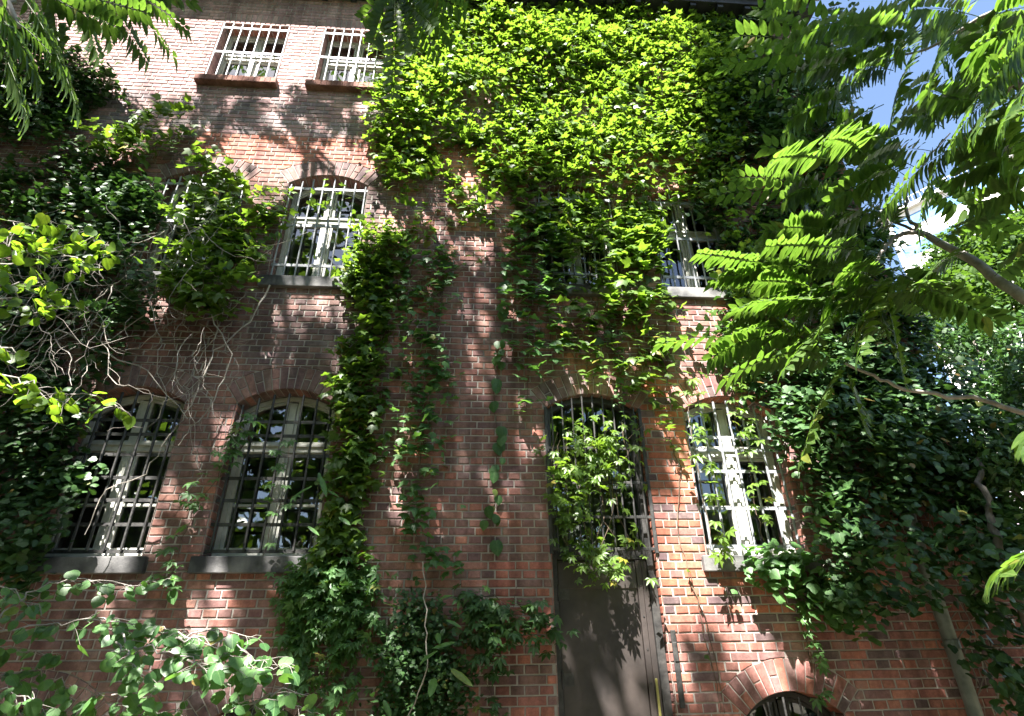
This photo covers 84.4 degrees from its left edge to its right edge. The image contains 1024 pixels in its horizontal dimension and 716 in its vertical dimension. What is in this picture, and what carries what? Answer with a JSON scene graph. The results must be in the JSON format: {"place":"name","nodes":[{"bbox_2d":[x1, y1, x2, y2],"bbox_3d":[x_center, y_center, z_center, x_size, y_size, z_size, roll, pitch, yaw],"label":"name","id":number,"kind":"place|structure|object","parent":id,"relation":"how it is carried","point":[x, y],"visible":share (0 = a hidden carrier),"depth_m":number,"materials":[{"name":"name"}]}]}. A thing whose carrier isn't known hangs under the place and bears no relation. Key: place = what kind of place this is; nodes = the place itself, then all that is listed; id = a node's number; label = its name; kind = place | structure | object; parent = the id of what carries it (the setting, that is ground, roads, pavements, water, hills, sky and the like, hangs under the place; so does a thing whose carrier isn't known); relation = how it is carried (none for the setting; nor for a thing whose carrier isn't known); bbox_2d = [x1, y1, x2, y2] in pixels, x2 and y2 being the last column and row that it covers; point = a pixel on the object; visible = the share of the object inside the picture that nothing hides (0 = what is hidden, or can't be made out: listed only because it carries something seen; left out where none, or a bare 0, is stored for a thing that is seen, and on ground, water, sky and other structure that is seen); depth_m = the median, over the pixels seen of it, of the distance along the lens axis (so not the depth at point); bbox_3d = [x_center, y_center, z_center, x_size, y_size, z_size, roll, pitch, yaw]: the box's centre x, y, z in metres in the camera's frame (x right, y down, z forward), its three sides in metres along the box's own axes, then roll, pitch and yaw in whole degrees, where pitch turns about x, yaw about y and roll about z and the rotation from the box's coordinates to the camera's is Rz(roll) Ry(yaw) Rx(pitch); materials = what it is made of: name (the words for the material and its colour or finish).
{"place":"outdoors","nodes":[
{"label":"outdoors","id":0,"kind":"place"},
{"bbox_2d":[803,0,1023,552],"label":"sky","id":1,"kind":"structure","parent":0,"point":[878,95],"materials":[{"name":"blue"}]},
{"bbox_2d":[878,155,1023,508],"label":"pale building","id":2,"kind":"structure","parent":0,"point":[909,258],"depth_m":58.60,"materials":[{"name":"paint"}]},
{"label":"ground","id":3,"kind":"structure","parent":0,"visible":0},
{"bbox_2d":[0,213,142,429],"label":"young linden","id":4,"kind":"object","parent":3,"relation":"on","point":[27,397],"visible":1,"depth_m":2.80,"materials":[{"name":"green plant"}]},
{"bbox_2d":[0,570,323,715],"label":"round leaved shrub","id":5,"kind":"object","parent":3,"relation":"on","point":[216,672],"visible":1,"depth_m":2.92,"materials":[{"name":"green plant"}]},
{"bbox_2d":[0,0,467,139],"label":"tree of heaven","id":6,"kind":"object","parent":3,"relation":"on","point":[87,24],"visible":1,"depth_m":3.63,"materials":[{"name":"green plant"}]},
{"bbox_2d":[0,0,1023,715],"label":"brick building","id":7,"kind":"structure","parent":3,"relation":"on","point":[270,88],"depth_m":5.93,"materials":[{"name":"red brick"}]},
{"bbox_2d":[0,20,175,603],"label":"ivy cover","id":8,"kind":"object","parent":7,"relation":"attached to","point":[17,555],"visible":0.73,"depth_m":6.01,"materials":[{"name":"green plant"}]},
{"bbox_2d":[74,92,208,168],"bbox_3d":[-4.692,-2.949,7.207,1.412,1.186,0.532,1,-28,-4],"label":"creeper spray","id":9,"kind":"object","parent":7,"relation":"attached to","point":[131,135],"visible":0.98,"depth_m":7.14,"materials":[{"name":"green plant"}]},
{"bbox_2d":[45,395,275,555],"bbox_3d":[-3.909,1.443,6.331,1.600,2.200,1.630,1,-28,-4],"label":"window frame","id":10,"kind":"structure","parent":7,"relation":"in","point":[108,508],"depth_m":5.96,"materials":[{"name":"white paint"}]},
{"bbox_2d":[0,177,337,534],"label":"bare vine tangle","id":11,"kind":"object","parent":7,"relation":"attached to","point":[174,339],"visible":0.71,"depth_m":5.71,"materials":[{"name":"brown plant"}]},
{"bbox_2d":[144,412,266,592],"bbox_3d":[-2.793,1.270,5.232,0.782,1.714,0.266,1,-28,-4],"label":"creeper strand","id":12,"kind":"object","parent":7,"relation":"attached to","point":[224,457],"visible":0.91,"depth_m":5.33,"materials":[{"name":"green plant"}]},
{"bbox_2d":[150,212,272,321],"bbox_3d":[-3.379,-1.131,6.193,1.373,1.658,0.714,1,-28,-4],"label":"creeper clump","id":13,"kind":"object","parent":7,"relation":"attached to","point":[215,303],"visible":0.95,"depth_m":6.15,"materials":[{"name":"green plant"}]},
{"bbox_2d":[145,179,310,275],"bbox_3d":[-3.947,-1.280,7.776,1.600,2.165,1.630,1,-28,-4],"label":"window frame","id":14,"kind":"structure","parent":7,"relation":"in","point":[306,243],"depth_m":7.47,"materials":[{"name":"white paint"}]},
{"bbox_2d":[158,140,298,245],"bbox_3d":[-3.379,-1.944,6.843,1.587,1.555,0.460,5,-28,-11],"label":"creeper clump","id":15,"kind":"object","parent":7,"relation":"attached to","point":[235,183],"visible":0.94,"depth_m":6.80,"materials":[{"name":"green plant"}]},
{"bbox_2d":[217,29,286,77],"bbox_3d":[-3.986,-4.140,9.293,1.600,1.860,1.630,1,-28,-4],"label":"window frame","id":16,"kind":"structure","parent":7,"relation":"in","point":[260,45],"depth_m":8.73,"materials":[{"name":"white paint"}]},
{"bbox_2d":[225,705,292,715],"bbox_3d":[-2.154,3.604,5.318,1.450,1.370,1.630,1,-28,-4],"label":"window frame","id":17,"kind":"structure","parent":7,"relation":"in","point":[233,713],"depth_m":4.77,"materials":[{"name":"black metal"}]},
{"bbox_2d":[211,397,335,555],"bbox_3d":[-2.388,1.475,6.431,1.600,2.200,1.630,1,-28,-4],"label":"window frame","id":18,"kind":"structure","parent":7,"relation":"in","point":[298,470],"depth_m":5.92,"materials":[{"name":"white paint"}]},
{"bbox_2d":[262,439,300,579],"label":"creeper strand","id":19,"kind":"object","parent":7,"relation":"attached to","point":[285,507],"visible":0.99,"depth_m":5.31,"materials":[{"name":"green plant"}]},
{"bbox_2d":[254,179,346,211],"bbox_3d":[-2.615,-2.046,6.994,1.187,0.507,0.316,1,-28,-4],"label":"creeper spray","id":20,"kind":"object","parent":7,"relation":"attached to","point":[309,202],"visible":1,"depth_m":7.00,"materials":[{"name":"green plant"}]},
{"bbox_2d":[276,187,366,276],"bbox_3d":[-2.425,-1.248,7.876,1.600,2.165,1.630,1,-28,-4],"label":"window frame","id":21,"kind":"structure","parent":7,"relation":"in","point":[358,200],"depth_m":7.36,"materials":[{"name":"white paint"}]},
{"bbox_2d":[266,546,399,715],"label":"creeper thicket","id":22,"kind":"object","parent":7,"relation":"attached to","point":[331,614],"visible":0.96,"depth_m":4.78,"materials":[{"name":"green plant"}]},
{"bbox_2d":[283,209,415,609],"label":"creeper column","id":23,"kind":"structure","parent":7,"relation":"attached to","point":[334,530],"depth_m":5.71,"materials":[{"name":"green plant"}]},
{"bbox_2d":[320,35,385,82],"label":"window frame","id":24,"kind":"structure","parent":7,"relation":"in","point":[354,48],"depth_m":8.80,"materials":[{"name":"white paint"}]},
{"bbox_2d":[331,210,422,293],"bbox_3d":[-1.578,-1.286,6.623,1.025,1.239,0.356,1,-28,-4],"label":"creeper spray","id":25,"kind":"object","parent":7,"relation":"attached to","point":[344,259],"visible":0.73,"depth_m":6.64,"materials":[{"name":"green plant"}]},
{"bbox_2d":[293,473,472,715],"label":"strap leaved plant","id":26,"kind":"object","parent":7,"relation":"attached to","point":[459,675],"visible":1,"depth_m":4.45,"materials":[{"name":"green plant"}]},
{"bbox_2d":[384,275,424,425],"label":"creeper strand","id":27,"kind":"object","parent":7,"relation":"attached to","point":[389,349],"visible":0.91,"depth_m":6.06,"materials":[{"name":"green plant"}]},
{"bbox_2d":[362,230,465,574],"bbox_3d":[-0.982,0.170,5.927,1.066,3.973,0.388,1,-28,-4],"label":"creeper spray","id":28,"kind":"object","parent":7,"relation":"attached to","point":[381,409],"visible":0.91,"depth_m":5.98,"materials":[{"name":"green plant"}]},
{"bbox_2d":[359,576,490,715],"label":"ivy bush","id":29,"kind":"object","parent":7,"relation":"attached to","point":[409,646],"visible":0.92,"depth_m":4.67,"materials":[{"name":"green plant"}]},
{"bbox_2d":[393,244,464,580],"bbox_3d":[-0.785,0.303,5.908,0.705,3.820,0.254,1,-28,-4],"label":"creeper strand","id":30,"kind":"object","parent":7,"relation":"attached to","point":[411,528],"visible":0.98,"depth_m":5.64,"materials":[{"name":"green plant"}]},
{"bbox_2d":[390,248,494,304],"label":"creeper strand","id":31,"kind":"object","parent":7,"relation":"attached to","point":[445,276],"visible":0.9,"depth_m":6.60,"materials":[{"name":"green plant"}]},
{"bbox_2d":[443,584,523,715],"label":"creeper fringe","id":32,"kind":"object","parent":7,"relation":"attached to","point":[474,605],"visible":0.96,"depth_m":4.81,"materials":[{"name":"green plant"}]},
{"bbox_2d":[480,262,511,555],"bbox_3d":[-0.154,0.343,6.018,0.344,3.381,0.128,1,-28,-4],"label":"creeper strand","id":33,"kind":"object","parent":7,"relation":"attached to","point":[496,546],"visible":0.93,"depth_m":5.77,"materials":[{"name":"green plant"}]},
{"bbox_2d":[492,217,549,365],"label":"creeper strand","id":34,"kind":"object","parent":7,"relation":"attached to","point":[509,289],"visible":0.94,"depth_m":6.52,"materials":[{"name":"green plant"}]},
{"bbox_2d":[493,205,562,413],"bbox_3d":[0.190,-0.681,6.483,0.809,2.823,0.294,1,-28,-4],"label":"creeper strand","id":35,"kind":"object","parent":7,"relation":"attached to","point":[535,344],"visible":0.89,"depth_m":6.32,"materials":[{"name":"green plant"}]},
{"bbox_2d":[380,161,680,264],"bbox_3d":[0.235,-1.935,7.154,3.862,1.709,0.440,1,-28,-4],"label":"creeper curtain","id":36,"kind":"object","parent":7,"relation":"attached to","point":[617,211],"visible":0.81,"depth_m":7.18,"materials":[{"name":"green plant"}]},
{"bbox_2d":[484,587,579,661],"bbox_3d":[0.173,2.303,4.905,0.845,0.612,0.308,1,-28,-4],"label":"creeper spray","id":37,"kind":"object","parent":7,"relation":"attached to","point":[539,620],"visible":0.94,"depth_m":4.87,"materials":[{"name":"green plant"}]},
{"bbox_2d":[519,228,575,353],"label":"creeper strand","id":38,"kind":"object","parent":7,"relation":"attached to","point":[554,343],"visible":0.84,"depth_m":6.53,"materials":[{"name":"green plant"}]},
{"bbox_2d":[352,0,765,210],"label":"creeper curtain","id":39,"kind":"object","parent":7,"relation":"attached to","point":[564,25],"visible":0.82,"depth_m":8.09,"materials":[{"name":"green plant"}]},
{"bbox_2d":[534,245,586,355],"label":"creeper strand","id":40,"kind":"object","parent":7,"relation":"attached to","point":[574,307],"visible":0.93,"depth_m":6.49,"materials":[{"name":"green plant"}]},
{"bbox_2d":[507,181,637,377],"bbox_3d":[0.717,-1.024,6.698,1.590,2.737,0.386,1,-28,-4],"label":"creeper fringe","id":41,"kind":"object","parent":7,"relation":"attached to","point":[569,234],"visible":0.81,"depth_m":6.85,"materials":[{"name":"green plant"}]},
{"bbox_2d":[537,197,614,283],"bbox_3d":[0.762,-1.181,8.085,1.600,2.165,1.630,1,-28,-4],"label":"window frame","id":42,"kind":"structure","parent":7,"relation":"in","point":[580,252],"depth_m":7.74,"materials":[{"name":"white paint"}]},
{"bbox_2d":[558,199,622,387],"bbox_3d":[0.904,-0.861,6.642,0.873,2.673,0.276,1,-28,-4],"label":"creeper strand","id":43,"kind":"object","parent":7,"relation":"attached to","point":[587,310],"visible":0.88,"depth_m":6.49,"materials":[{"name":"green plant"}]},
{"bbox_2d":[561,261,631,378],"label":"creeper strand","id":44,"kind":"object","parent":7,"relation":"attached to","point":[609,286],"visible":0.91,"depth_m":6.55,"materials":[{"name":"green plant"}]},
{"bbox_2d":[532,413,675,591],"bbox_3d":[0.955,1.314,5.460,1.486,1.762,0.393,1,-28,-4],"label":"creeper spray","id":45,"kind":"object","parent":7,"relation":"attached to","point":[608,445],"visible":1,"depth_m":5.50,"materials":[{"name":"green plant"}]},
{"bbox_2d":[557,560,663,715],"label":"door","id":46,"kind":"structure","parent":7,"relation":"in","point":[611,669],"depth_m":5.09,"materials":[{"name":"brown metal"}]},
{"bbox_2d":[603,310,632,411],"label":"ivy strand","id":47,"kind":"object","parent":7,"relation":"attached to","point":[623,373],"visible":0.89,"depth_m":6.27,"materials":[{"name":"green plant"}]},
{"bbox_2d":[613,239,666,400],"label":"creeper strand","id":48,"kind":"object","parent":7,"relation":"attached to","point":[633,361],"visible":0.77,"depth_m":6.27,"materials":[{"name":"green plant"}]},
{"bbox_2d":[594,194,690,411],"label":"creeper column","id":49,"kind":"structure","parent":7,"relation":"attached to","point":[641,250],"depth_m":6.81,"materials":[{"name":"green plant"}]},
{"bbox_2d":[596,201,729,287],"bbox_3d":[2.263,-1.149,8.183,1.600,2.165,1.630,1,-28,-4],"label":"window frame","id":50,"kind":"structure","parent":7,"relation":"in","point":[685,256],"depth_m":7.79,"materials":[{"name":"white paint"}]},
{"bbox_2d":[655,283,692,433],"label":"creeper strand","id":51,"kind":"object","parent":7,"relation":"attached to","point":[683,357],"visible":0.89,"depth_m":6.26,"materials":[{"name":"green plant"}]},
{"bbox_2d":[660,437,724,712],"bbox_3d":[1.674,1.904,5.334,0.261,2.477,0.098,1,-28,-4],"label":"creeper strand","id":52,"kind":"object","parent":7,"relation":"attached to","point":[706,656],"visible":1,"depth_m":5.40,"materials":[{"name":"brown plant"}]},
{"bbox_2d":[686,569,720,712],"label":"creeper strand","id":53,"kind":"object","parent":7,"relation":"attached to","point":[703,635],"visible":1,"depth_m":5.08,"materials":[{"name":"brown plant"}]},
{"bbox_2d":[682,370,737,566],"bbox_3d":[1.934,1.029,5.685,0.400,2.087,0.306,-15,-31,25],"label":"creeper strand","id":54,"kind":"object","parent":7,"relation":"attached to","point":[722,553],"visible":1,"depth_m":5.65,"materials":[{"name":"green plant"}]},
{"bbox_2d":[636,404,795,554],"bbox_3d":[2.301,1.573,6.739,1.600,2.200,1.630,1,-28,-4],"label":"window frame","id":55,"kind":"structure","parent":7,"relation":"in","point":[710,424],"depth_m":6.26,"materials":[{"name":"white paint"}]},
{"bbox_2d":[688,29,762,366],"bbox_3d":[2.885,-2.458,7.396,1.567,5.902,0.697,1,-28,-4],"label":"creeper fringe","id":56,"kind":"object","parent":7,"relation":"attached to","point":[724,54],"visible":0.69,"depth_m":7.64,"materials":[{"name":"green plant"}]},
{"bbox_2d":[725,378,795,552],"bbox_3d":[2.491,1.018,5.716,0.444,1.862,0.299,-12,-30,20],"label":"creeper strand","id":57,"kind":"object","parent":7,"relation":"attached to","point":[745,433],"visible":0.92,"depth_m":5.78,"materials":[{"name":"green plant"}]},
{"bbox_2d":[747,691,842,715],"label":"window frame","id":58,"kind":"structure","parent":7,"relation":"in","point":[790,697],"depth_m":5.08,"materials":[{"name":"black metal"}]},
{"bbox_2d":[731,538,881,646],"bbox_3d":[2.657,2.109,5.124,1.298,0.928,0.385,1,-28,-4],"label":"ivy spray","id":59,"kind":"object","parent":7,"relation":"attached to","point":[787,563],"visible":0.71,"depth_m":5.15,"materials":[{"name":"green plant"}]},
{"bbox_2d":[790,596,835,712],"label":"creeper strand","id":60,"kind":"object","parent":7,"relation":"attached to","point":[820,667],"visible":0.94,"depth_m":4.98,"materials":[{"name":"green plant"}]},
{"bbox_2d":[675,0,953,420],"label":"ivy cover","id":61,"kind":"object","parent":7,"relation":"attached to","point":[765,122],"visible":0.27,"depth_m":7.33,"materials":[{"name":"green plant"}]},
{"bbox_2d":[761,341,1023,634],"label":"ivy cover","id":62,"kind":"object","parent":7,"relation":"attached to","point":[933,416],"visible":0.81,"depth_m":5.31,"materials":[{"name":"green plant"}]},
{"bbox_2d":[947,570,1023,715],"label":"ivy cover","id":63,"kind":"object","parent":7,"relation":"attached to","point":[1010,686],"visible":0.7,"depth_m":4.74,"materials":[{"name":"green plant"}]},
{"bbox_2d":[650,0,1023,603],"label":"tree of heaven","id":64,"kind":"object","parent":3,"relation":"on","point":[869,153],"visible":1,"depth_m":3.77,"materials":[{"name":"green plant"}]},
{"bbox_2d":[909,206,1023,429],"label":"background tree","id":65,"kind":"object","parent":3,"relation":"on","point":[986,251],"visible":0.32,"depth_m":10.68,"materials":[{"name":"green plant"}]},
{"bbox_2d":[916,287,1023,493],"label":"background tree","id":66,"kind":"object","parent":3,"relation":"on","point":[968,338],"visible":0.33,"depth_m":8.86,"materials":[{"name":"green plant"}]},
{"bbox_2d":[939,333,1023,512],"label":"background tree","id":67,"kind":"object","parent":3,"relation":"on","point":[1012,470],"visible":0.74,"depth_m":5.36,"materials":[{"name":"green plant"}]},
{"bbox_2d":[973,457,1023,626],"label":"climbing ivy trunk","id":68,"kind":"object","parent":3,"relation":"on","point":[994,530],"visible":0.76,"depth_m":4.84,"materials":[{"name":"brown plant"}]}
]}

